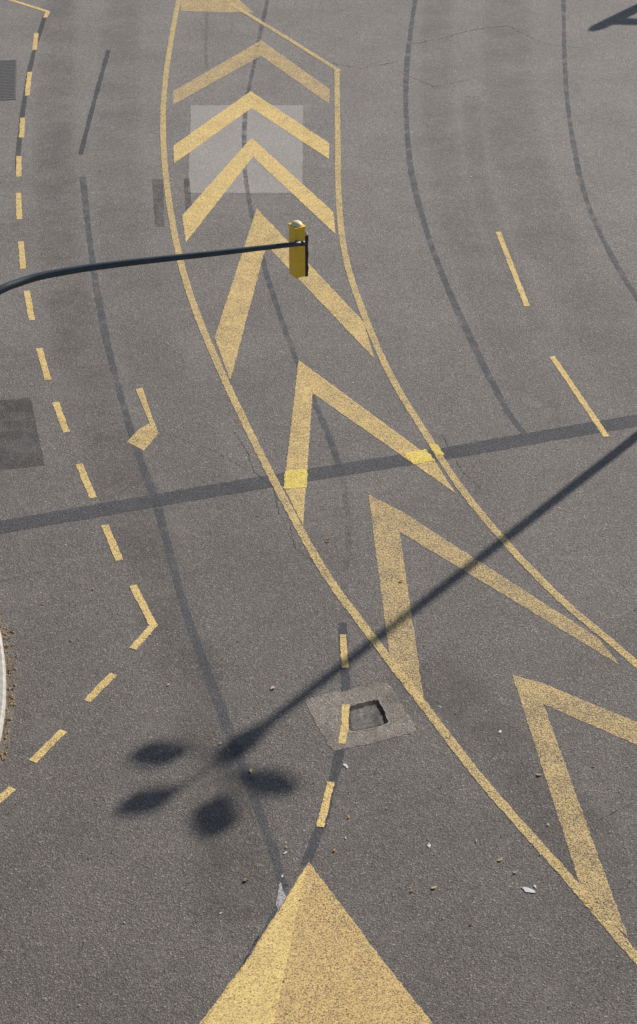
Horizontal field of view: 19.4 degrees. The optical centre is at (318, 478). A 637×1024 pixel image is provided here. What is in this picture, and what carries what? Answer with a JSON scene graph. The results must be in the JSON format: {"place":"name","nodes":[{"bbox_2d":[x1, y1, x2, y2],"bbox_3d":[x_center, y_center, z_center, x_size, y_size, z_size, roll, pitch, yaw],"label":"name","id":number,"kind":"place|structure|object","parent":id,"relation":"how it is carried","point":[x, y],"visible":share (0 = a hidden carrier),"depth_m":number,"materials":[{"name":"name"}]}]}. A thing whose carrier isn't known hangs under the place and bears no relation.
{"place":"outdoors","nodes":[
{"label":"outdoors","id":0,"kind":"place"},
{"bbox_2d":[0,0,636,1023],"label":"road","id":1,"kind":"structure","parent":0,"point":[156,776],"depth_m":33.17,"materials":[{"name":"grey asphalt"}]},
{"bbox_2d":[0,632,5,740],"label":"kerb","id":2,"kind":"structure","parent":1,"relation":"on","point":[2,687],"depth_m":28.59,"materials":[{"name":"concrete"}]},
{"bbox_2d":[0,786,15,802],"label":"dash marking","id":3,"kind":"object","parent":1,"relation":"on","point":[3,796],"visible":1,"depth_m":26.68,"materials":[{"name":"yellow paint"}]},
{"bbox_2d":[0,615,15,764],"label":"gutter","id":4,"kind":"object","parent":1,"relation":"on","point":[10,711],"visible":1,"depth_m":28.73,"materials":[{"name":"concrete"}]},
{"bbox_2d":[0,60,16,99],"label":"drain grate","id":5,"kind":"object","parent":1,"relation":"on","point":[7,79],"visible":1,"depth_m":51.45,"materials":[{"name":"grey metal"}]},
{"bbox_2d":[0,613,18,759],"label":"leaf litter","id":6,"kind":"object","parent":1,"relation":"on","point":[5,737],"visible":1,"depth_m":28.50,"materials":[{"name":"brown plant"}]},
{"bbox_2d":[16,193,21,218],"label":"dash marking","id":7,"kind":"object","parent":1,"relation":"on","point":[18,204],"visible":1,"depth_m":44.15,"materials":[{"name":"yellow paint"}]},
{"bbox_2d":[16,156,21,176],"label":"dash marking","id":8,"kind":"object","parent":1,"relation":"on","point":[18,167],"visible":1,"depth_m":46.19,"materials":[{"name":"yellow paint"}]},
{"bbox_2d":[18,241,25,268],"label":"dash marking","id":9,"kind":"object","parent":1,"relation":"on","point":[21,251],"visible":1,"depth_m":41.88,"materials":[{"name":"yellow paint"}]},
{"bbox_2d":[19,118,24,137],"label":"dash marking","id":10,"kind":"object","parent":1,"relation":"on","point":[22,120],"visible":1,"depth_m":48.42,"materials":[{"name":"yellow paint"}]},
{"bbox_2d":[25,72,31,95],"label":"dash marking","id":11,"kind":"object","parent":1,"relation":"on","point":[28,82],"visible":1,"depth_m":51.25,"materials":[{"name":"yellow paint"}]},
{"bbox_2d":[23,291,34,319],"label":"dash marking","id":12,"kind":"object","parent":1,"relation":"on","point":[28,302],"visible":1,"depth_m":39.80,"materials":[{"name":"yellow paint"}]},
{"bbox_2d":[10,0,49,16],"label":"corner dash marking","id":13,"kind":"object","parent":1,"relation":"on","point":[46,13],"visible":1,"depth_m":56.76,"materials":[{"name":"yellow paint"}]},
{"bbox_2d":[32,33,38,49],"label":"dash marking","id":14,"kind":"object","parent":1,"relation":"on","point":[34,41],"visible":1,"depth_m":54.12,"materials":[{"name":"yellow paint"}]},
{"bbox_2d":[36,348,50,379],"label":"dash marking","id":15,"kind":"object","parent":1,"relation":"on","point":[45,370],"visible":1,"depth_m":37.53,"materials":[{"name":"yellow paint"}]},
{"bbox_2d":[30,729,66,762],"bbox_3d":[-4.000,3.950,27.563,0.146,0.001,0.794,16,35,23],"label":"dash marking","id":16,"kind":"object","parent":1,"relation":"on","point":[56,735],"visible":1,"depth_m":27.57,"materials":[{"name":"yellow paint"}]},
{"bbox_2d":[52,402,69,432],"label":"dash marking","id":17,"kind":"object","parent":1,"relation":"on","point":[60,414],"visible":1,"depth_m":35.80,"materials":[{"name":"yellow paint"}]},
{"bbox_2d":[76,464,96,497],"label":"dash marking","id":18,"kind":"object","parent":1,"relation":"on","point":[87,485],"visible":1,"depth_m":33.78,"materials":[{"name":"yellow paint"}]},
{"bbox_2d":[84,673,116,701],"bbox_3d":[-3.364,3.215,28.735,0.144,0.001,0.754,15,35,23],"label":"dash marking","id":19,"kind":"object","parent":1,"relation":"on","point":[95,691],"visible":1,"depth_m":28.73,"materials":[{"name":"yellow paint"}]},
{"bbox_2d":[102,524,122,560],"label":"dash marking","id":20,"kind":"object","parent":1,"relation":"on","point":[107,533],"visible":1,"depth_m":32.11,"materials":[{"name":"yellow paint"}]},
{"bbox_2d":[127,387,157,449],"bbox_3d":[-3.312,-1.168,35.722,0.572,0.001,2.410,0,32,0],"label":"arrow marking","id":21,"kind":"object","parent":1,"relation":"on","point":[148,426],"visible":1,"depth_m":35.29,"materials":[{"name":"yellow paint"}]},
{"bbox_2d":[130,585,157,649],"bbox_3d":[-2.846,2.231,30.303,0.463,0.001,1.791,-3,32,-4],"label":"corner dash marking","id":22,"kind":"object","parent":1,"relation":"on","point":[139,641],"visible":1,"depth_m":30.24,"materials":[{"name":"yellow paint"}]},
{"bbox_2d":[0,220,308,294],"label":"traffic signal","id":23,"kind":"object","parent":1,"relation":"on","point":[297,244],"visible":1,"depth_m":28.95,"materials":[{"name":"metal"}]},
{"bbox_2d":[181,0,250,11],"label":"chevron marking","id":24,"kind":"object","parent":1,"relation":"on","point":[215,6],"visible":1,"depth_m":56.92,"materials":[{"name":"yellow paint"}]},
{"bbox_2d":[173,91,329,162],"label":"chevron marking","id":25,"kind":"object","parent":1,"relation":"on","point":[226,115],"visible":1,"depth_m":48.48,"materials":[{"name":"yellow paint"}]},
{"bbox_2d":[173,41,329,102],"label":"chevron marking","id":26,"kind":"object","parent":1,"relation":"on","point":[257,55],"visible":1,"depth_m":51.92,"materials":[{"name":"yellow paint"}]},
{"bbox_2d":[182,138,334,240],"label":"chevron marking","id":27,"kind":"object","parent":1,"relation":"on","point":[304,196],"visible":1,"depth_m":45.01,"materials":[{"name":"yellow paint"}]},
{"bbox_2d":[276,883,285,910],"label":"litter","id":28,"kind":"object","parent":1,"relation":"on","point":[281,901],"visible":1,"depth_m":24.93,"materials":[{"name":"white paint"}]},
{"bbox_2d":[226,0,339,70],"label":"border line marking","id":29,"kind":"object","parent":1,"relation":"on","point":[289,39],"visible":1,"depth_m":54.52,"materials":[{"name":"yellow paint"}]},
{"bbox_2d":[215,209,373,378],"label":"chevron marking","id":30,"kind":"object","parent":1,"relation":"on","point":[250,292],"visible":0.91,"depth_m":40.12,"materials":[{"name":"yellow paint"}]},
{"bbox_2d":[283,468,307,488],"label":"paint patch marking","id":31,"kind":"object","parent":1,"relation":"on","point":[289,484],"visible":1,"depth_m":33.86,"materials":[{"name":"yellow paint"}]},
{"bbox_2d":[200,863,431,1023],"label":"triangle marking","id":32,"kind":"object","parent":1,"relation":"on","point":[264,942],"visible":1,"depth_m":23.73,"materials":[{"name":"yellow paint"}]},
{"bbox_2d":[0,23,635,1023],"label":"grit","id":33,"kind":"object","parent":1,"relation":"on","point":[220,747],"visible":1,"depth_m":27.01,"materials":[{"name":"grey gravel"}]},
{"bbox_2d":[8,33,635,1023],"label":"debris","id":34,"kind":"object","parent":1,"relation":"on","point":[302,733],"visible":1,"depth_m":27.45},
{"bbox_2d":[317,781,333,826],"bbox_3d":[0.100,4.623,26.483,0.124,0.001,0.954,5,32,8],"label":"dash marking","id":35,"kind":"object","parent":1,"relation":"on","point":[326,801],"visible":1,"depth_m":26.45,"materials":[{"name":"yellow paint"}]},
{"bbox_2d":[338,704,349,743],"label":"dash marking","id":36,"kind":"object","parent":1,"relation":"on","point":[343,732],"visible":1,"depth_m":27.97,"materials":[{"name":"yellow paint"}]},
{"bbox_2d":[340,634,348,667],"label":"dash marking","id":37,"kind":"object","parent":1,"relation":"on","point":[343,644],"visible":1,"depth_m":29.47,"materials":[{"name":"yellow paint"}]},
{"bbox_2d":[306,683,415,750],"bbox_3d":[0.634,3.649,28.199,1.399,0.168,1.327,-10,34,-16],"label":"manhole","id":38,"kind":"object","parent":1,"relation":"on","point":[376,714],"visible":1,"depth_m":28.18,"materials":[{"name":"concrete"}]},
{"bbox_2d":[284,361,452,524],"bbox_3d":[0.300,-0.895,35.287,2.943,0.001,5.853,-9,33,-14],"label":"chevron marking","id":39,"kind":"object","parent":1,"relation":"on","point":[306,389],"visible":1,"depth_m":35.48,"materials":[{"name":"yellow paint"}]},
{"bbox_2d":[160,0,636,963],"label":"border line marking","id":40,"kind":"object","parent":1,"relation":"on","point":[356,614],"visible":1,"depth_m":30.86,"materials":[{"name":"yellow paint"}]},
{"bbox_2d":[403,449,435,463],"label":"paint patch marking","id":41,"kind":"object","parent":1,"relation":"on","point":[418,454],"visible":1,"depth_m":34.51,"materials":[{"name":"yellow paint"}]},
{"bbox_2d":[429,444,443,454],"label":"paint patch marking","id":42,"kind":"object","parent":1,"relation":"on","point":[437,451],"visible":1,"depth_m":34.73,"materials":[{"name":"yellow paint"}]},
{"bbox_2d":[334,70,636,667],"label":"border line marking","id":43,"kind":"object","parent":1,"relation":"on","point":[453,474],"visible":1,"depth_m":36.03,"materials":[{"name":"yellow paint"}]},
{"bbox_2d":[369,495,616,701],"bbox_3d":[2.157,1.717,31.122,3.454,0.001,5.910,-10,33,-16],"label":"chevron marking","id":44,"kind":"object","parent":1,"relation":"on","point":[549,611],"visible":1,"depth_m":31.10,"materials":[{"name":"yellow paint"}]},
{"bbox_2d":[496,232,529,305],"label":"lane line marking","id":45,"kind":"object","parent":1,"relation":"on","point":[521,290],"visible":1,"depth_m":41.17,"materials":[{"name":"yellow paint"}]},
{"bbox_2d":[522,887,534,892],"bbox_3d":[2.817,5.531,25.036,0.216,0.002,0.094,19,37,27],"label":"litter scrap","id":46,"kind":"object","parent":1,"relation":"on","point":[526,889],"visible":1,"depth_m":25.03,"materials":[{"name":"paper"}]},
{"bbox_2d":[512,675,636,934],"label":"chevron marking","id":47,"kind":"object","parent":1,"relation":"on","point":[553,774],"visible":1,"depth_m":27.15,"materials":[{"name":"yellow paint"}]},
{"bbox_2d":[550,356,608,436],"bbox_3d":[5.089,-1.644,36.481,0.136,0.001,3.258,-7,33,-10],"label":"lane line marking","id":48,"kind":"object","parent":1,"relation":"on","point":[582,402],"visible":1,"depth_m":36.39,"materials":[{"name":"yellow paint"}]}
]}

